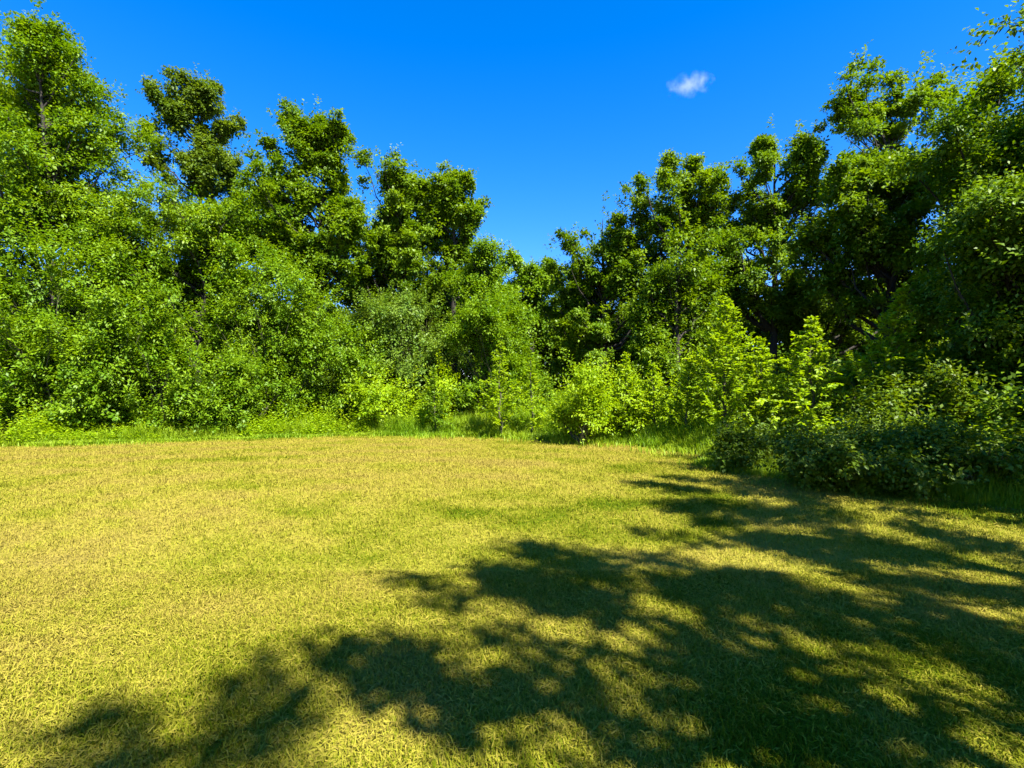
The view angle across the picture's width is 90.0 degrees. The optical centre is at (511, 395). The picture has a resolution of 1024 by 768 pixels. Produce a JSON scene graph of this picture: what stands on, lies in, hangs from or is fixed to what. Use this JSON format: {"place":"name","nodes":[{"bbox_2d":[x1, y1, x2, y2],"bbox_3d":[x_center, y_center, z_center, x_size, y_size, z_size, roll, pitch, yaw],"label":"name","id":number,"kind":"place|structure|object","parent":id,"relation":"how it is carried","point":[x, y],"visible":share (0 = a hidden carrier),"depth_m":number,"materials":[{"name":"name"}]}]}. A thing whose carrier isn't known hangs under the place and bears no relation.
{"place":"outdoors","nodes":[
{"label":"outdoors","id":0,"kind":"place"},
{"bbox_2d":[0,435,1023,767],"bbox_3d":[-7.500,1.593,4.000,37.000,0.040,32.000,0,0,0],"label":"lawn","id":1,"kind":"structure","parent":0,"point":[452,561],"depth_m":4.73,"materials":[{"name":"green plant"}]},
{"bbox_2d":[531,348,626,446],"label":"leafy shrub","id":2,"kind":"object","parent":1,"relation":"on","point":[585,406],"visible":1,"depth_m":16.11,"materials":[{"name":"green plant"}]},
{"bbox_2d":[0,0,1023,373],"label":"sky","id":3,"kind":"structure","parent":0,"point":[555,104],"materials":[{"name":"blue"}]},
{"bbox_2d":[0,403,1023,525],"bbox_3d":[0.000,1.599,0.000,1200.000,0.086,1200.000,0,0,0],"label":"ground","id":4,"kind":"structure","parent":0,"point":[785,423],"depth_m":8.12,"materials":[{"name":"green plant"}]},
{"bbox_2d":[0,189,171,431],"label":"round shrub","id":5,"kind":"object","parent":4,"relation":"on","point":[86,374],"visible":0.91,"depth_m":17.88,"materials":[{"name":"green plant"}]},
{"bbox_2d":[0,0,180,381],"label":"leafy tree","id":6,"kind":"object","parent":4,"relation":"on","point":[44,120],"visible":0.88,"depth_m":19.97,"materials":[{"name":"green plant"}]},
{"bbox_2d":[89,260,250,430],"bbox_3d":[-13.361,-1.560,19.426,6.190,6.539,4.252,0,0,33],"label":"leafy shrub","id":7,"kind":"object","parent":4,"relation":"on","point":[171,350],"visible":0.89,"depth_m":18.60,"materials":[{"name":"green plant"}]},
{"bbox_2d":[86,171,285,381],"bbox_3d":[-13.921,-3.580,22.156,8.038,10.448,5.735,0,0,21],"label":"leafy tree","id":8,"kind":"object","parent":4,"relation":"on","point":[200,228],"visible":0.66,"depth_m":21.54,"materials":[{"name":"green plant"}]},
{"bbox_2d":[100,163,275,369],"bbox_3d":[-17.730,-6.051,29.469,9.330,15.389,7.664,0,0,0],"label":"oak tree","id":9,"kind":"object","parent":4,"relation":"on","point":[154,203],"visible":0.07,"depth_m":29.07,"materials":[{"name":"green plant"}]},
{"bbox_2d":[133,62,249,377],"bbox_3d":[-15.351,-7.132,25.050,4.422,17.484,4.494,0,0,0],"label":"oak tree","id":10,"kind":"object","parent":4,"relation":"on","point":[206,163],"visible":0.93,"depth_m":24.44,"materials":[{"name":"green plant"}]},
{"bbox_2d":[175,333,305,432],"bbox_3d":[-10.627,-0.380,20.449,4.148,4.119,5.172,0,0,35],"label":"leafy shrub","id":11,"kind":"object","parent":4,"relation":"on","point":[239,396],"visible":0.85,"depth_m":19.51,"materials":[{"name":"green plant"}]},
{"bbox_2d":[186,239,357,420],"bbox_3d":[-10.149,-2.435,22.130,7.511,8.149,6.538,0,0,0],"label":"round shrub","id":12,"kind":"object","parent":4,"relation":"on","point":[274,321],"visible":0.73,"depth_m":21.16,"materials":[{"name":"green plant"}]},
{"bbox_2d":[222,94,380,379],"bbox_3d":[-9.912,-5.988,24.032,7.570,15.232,5.874,0,0,0],"label":"oak tree","id":13,"kind":"object","parent":4,"relation":"on","point":[322,142],"visible":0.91,"depth_m":23.25,"materials":[{"name":"green plant"}]},
{"bbox_2d":[287,309,400,427],"bbox_3d":[-7.533,-1.059,22.763,5.934,5.547,5.024,0,0,20],"label":"leafy shrub","id":14,"kind":"object","parent":4,"relation":"on","point":[348,362],"visible":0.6,"depth_m":21.73,"materials":[{"name":"green plant"}]},
{"bbox_2d":[333,349,468,426],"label":"leafy shrub","id":15,"kind":"object","parent":4,"relation":"on","point":[392,405],"visible":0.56,"depth_m":21.15,"materials":[{"name":"green plant"}]},
{"bbox_2d":[345,142,457,379],"bbox_3d":[-5.635,-5.228,25.888,5.991,13.741,5.040,0,0,0],"label":"oak tree","id":16,"kind":"object","parent":4,"relation":"on","point":[399,241],"visible":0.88,"depth_m":24.94,"materials":[{"name":"green plant"}]},
{"bbox_2d":[329,274,477,409],"bbox_3d":[-4.840,-1.999,23.872,5.029,7.238,6.645,0,0,36],"label":"round shrub","id":17,"kind":"object","parent":4,"relation":"on","point":[428,357],"visible":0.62,"depth_m":23.16,"materials":[{"name":"green plant"}]},
{"bbox_2d":[329,263,480,394],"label":"leafy tree","id":18,"kind":"object","parent":4,"relation":"on","point":[348,302],"visible":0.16,"depth_m":28.00,"materials":[{"name":"green plant"}]},
{"bbox_2d":[345,195,508,332],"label":"oak tree","id":19,"kind":"object","parent":4,"relation":"on","point":[431,266],"visible":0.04,"depth_m":30.56,"materials":[{"name":"green plant"}]},
{"bbox_2d":[420,368,456,429],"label":"sapling","id":20,"kind":"object","parent":4,"relation":"on","point":[436,417],"visible":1,"depth_m":20.14,"materials":[{"name":"green plant"}]},
{"bbox_2d":[411,158,494,421],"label":"oak tree","id":21,"kind":"object","parent":4,"relation":"on","point":[446,196],"visible":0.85,"depth_m":25.90,"materials":[{"name":"green plant"}]},
{"bbox_2d":[440,230,523,361],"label":"leafy tree","id":22,"kind":"object","parent":4,"relation":"on","point":[484,255],"visible":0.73,"depth_m":23.61,"materials":[{"name":"green plant"}]},
{"bbox_2d":[435,275,550,415],"bbox_3d":[-0.533,-1.783,22.976,5.994,6.821,3.960,0,0,-45],"label":"willow shrub","id":23,"kind":"object","parent":4,"relation":"on","point":[487,335],"visible":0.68,"depth_m":22.03,"materials":[{"name":"green plant"}]},
{"bbox_2d":[467,341,522,432],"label":"sapling","id":24,"kind":"object","parent":4,"relation":"on","point":[492,390],"visible":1,"depth_m":19.08,"materials":[{"name":"green plant"}]},
{"bbox_2d":[0,344,1023,494],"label":"undergrowth","id":25,"kind":"object","parent":4,"relation":"on","point":[57,430],"visible":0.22,"depth_m":18.00,"materials":[{"name":"green plant"}]},
{"bbox_2d":[0,266,1023,436],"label":"woodland","id":26,"kind":"object","parent":4,"relation":"on","point":[1010,403],"visible":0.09,"depth_m":18.32,"materials":[{"name":"green plant"}]},
{"bbox_2d":[491,243,563,358],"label":"leafy tree","id":27,"kind":"object","parent":4,"relation":"on","point":[532,280],"visible":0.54,"depth_m":32.07,"materials":[{"name":"green plant"}]},
{"bbox_2d":[516,352,547,432],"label":"sapling","id":28,"kind":"object","parent":4,"relation":"on","point":[532,389],"visible":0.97,"depth_m":18.79,"materials":[{"name":"green plant"}]},
{"bbox_2d":[536,190,669,378],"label":"oak tree","id":29,"kind":"object","parent":4,"relation":"on","point":[578,299],"visible":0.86,"depth_m":25.15,"materials":[{"name":"green plant"}]},
{"bbox_2d":[602,351,650,436],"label":"sapling","id":30,"kind":"object","parent":4,"relation":"on","point":[626,359],"visible":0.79,"depth_m":16.70,"materials":[{"name":"green plant"}]},
{"bbox_2d":[571,360,693,436],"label":"leafy shrub","id":31,"kind":"object","parent":4,"relation":"on","point":[639,424],"visible":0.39,"depth_m":16.86,"materials":[{"name":"green plant"}]},
{"bbox_2d":[542,291,743,387],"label":"leafy tree","id":32,"kind":"object","parent":4,"relation":"on","point":[578,352],"visible":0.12,"depth_m":26.47,"materials":[{"name":"green plant"}]},
{"bbox_2d":[630,361,684,428],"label":"sapling","id":33,"kind":"object","parent":4,"relation":"on","point":[655,385],"visible":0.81,"depth_m":16.50,"materials":[{"name":"green plant"}]},
{"bbox_2d":[618,218,733,407],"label":"leafy tree","id":34,"kind":"object","parent":4,"relation":"on","point":[672,292],"visible":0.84,"depth_m":20.10,"materials":[{"name":"green plant"}]},
{"bbox_2d":[653,351,706,431],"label":"sapling","id":35,"kind":"object","parent":4,"relation":"on","point":[677,404],"visible":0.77,"depth_m":15.60,"materials":[{"name":"green plant"}]},
{"bbox_2d":[613,148,751,333],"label":"oak tree","id":36,"kind":"object","parent":4,"relation":"on","point":[706,207],"visible":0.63,"depth_m":24.17,"materials":[{"name":"green plant"}]},
{"bbox_2d":[680,295,796,429],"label":"sapling","id":37,"kind":"object","parent":4,"relation":"on","point":[737,392],"visible":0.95,"depth_m":14.24,"materials":[{"name":"green plant"}]},
{"bbox_2d":[693,408,816,474],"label":"bramble bush","id":38,"kind":"object","parent":4,"relation":"on","point":[744,447],"visible":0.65,"depth_m":10.77,"materials":[{"name":"green plant"}]},
{"bbox_2d":[721,336,792,437],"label":"sapling","id":39,"kind":"object","parent":4,"relation":"on","point":[759,413],"visible":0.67,"depth_m":14.02,"materials":[{"name":"green plant"}]},
{"bbox_2d":[703,117,832,422],"bbox_3d":[12.067,-5.774,24.096,7.795,14.809,5.082,0,0,-36],"label":"oak tree","id":40,"kind":"object","parent":4,"relation":"on","point":[769,215],"visible":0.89,"depth_m":23.45,"materials":[{"name":"green plant"}]},
{"bbox_2d":[756,315,853,432],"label":"sapling","id":41,"kind":"object","parent":4,"relation":"on","point":[808,365],"visible":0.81,"depth_m":13.30,"materials":[{"name":"green plant"}]},
{"bbox_2d":[763,252,968,403],"bbox_3d":[17.408,-2.479,25.189,12.583,8.428,7.891,0,0,0],"label":"leafy tree","id":42,"kind":"object","parent":4,"relation":"on","point":[798,308],"visible":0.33,"depth_m":23.33,"materials":[{"name":"green plant"}]},
{"bbox_2d":[783,138,956,365],"bbox_3d":[13.614,-4.029,19.575,5.891,11.282,5.209,0,0,0],"label":"oak tree","id":43,"kind":"object","parent":4,"relation":"on","point":[871,225],"visible":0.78,"depth_m":18.61,"materials":[{"name":"green plant"}]},
{"bbox_2d":[746,407,999,495],"bbox_3d":[6.107,1.066,9.461,4.341,1.751,3.546,0,0,-14],"label":"bramble bush","id":44,"kind":"object","parent":4,"relation":"on","point":[830,461],"visible":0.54,"depth_m":8.32,"materials":[{"name":"green plant"}]},
{"bbox_2d":[827,282,948,390],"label":"sapling","id":45,"kind":"object","parent":4,"relation":"on","point":[885,351],"visible":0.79,"depth_m":12.41,"materials":[{"name":"green plant"}]},
{"bbox_2d":[819,39,965,165],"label":"oak tree","id":46,"kind":"object","parent":4,"relation":"on","point":[852,112],"visible":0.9,"depth_m":22.68,"materials":[{"name":"green plant"}]},
{"bbox_2d":[814,351,1006,447],"bbox_3d":[8.280,0.376,10.674,3.298,2.632,4.423,0,0,25],"label":"leafy shrub","id":47,"kind":"object","parent":4,"relation":"on","point":[914,397],"visible":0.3,"depth_m":10.34,"materials":[{"name":"green plant"}]},
{"bbox_2d":[832,404,1023,500],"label":"bramble bush","id":48,"kind":"object","parent":4,"relation":"on","point":[913,472],"visible":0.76,"depth_m":7.94,"materials":[{"name":"green plant"}]},
{"bbox_2d":[872,36,1023,349],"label":"leafy tree","id":49,"kind":"object","parent":4,"relation":"on","point":[989,143],"visible":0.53,"depth_m":15.13,"materials":[{"name":"green plant"}]},
{"bbox_2d":[903,161,1023,397],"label":"leafy tree","id":50,"kind":"object","parent":4,"relation":"on","point":[991,246],"visible":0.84,"depth_m":10.88,"materials":[{"name":"green plant"}]},
{"bbox_2d":[950,0,1023,111],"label":"leafy tree","id":51,"kind":"object","parent":4,"relation":"on","point":[987,80],"visible":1,"depth_m":10.39,"materials":[{"name":"green plant"}]}
]}

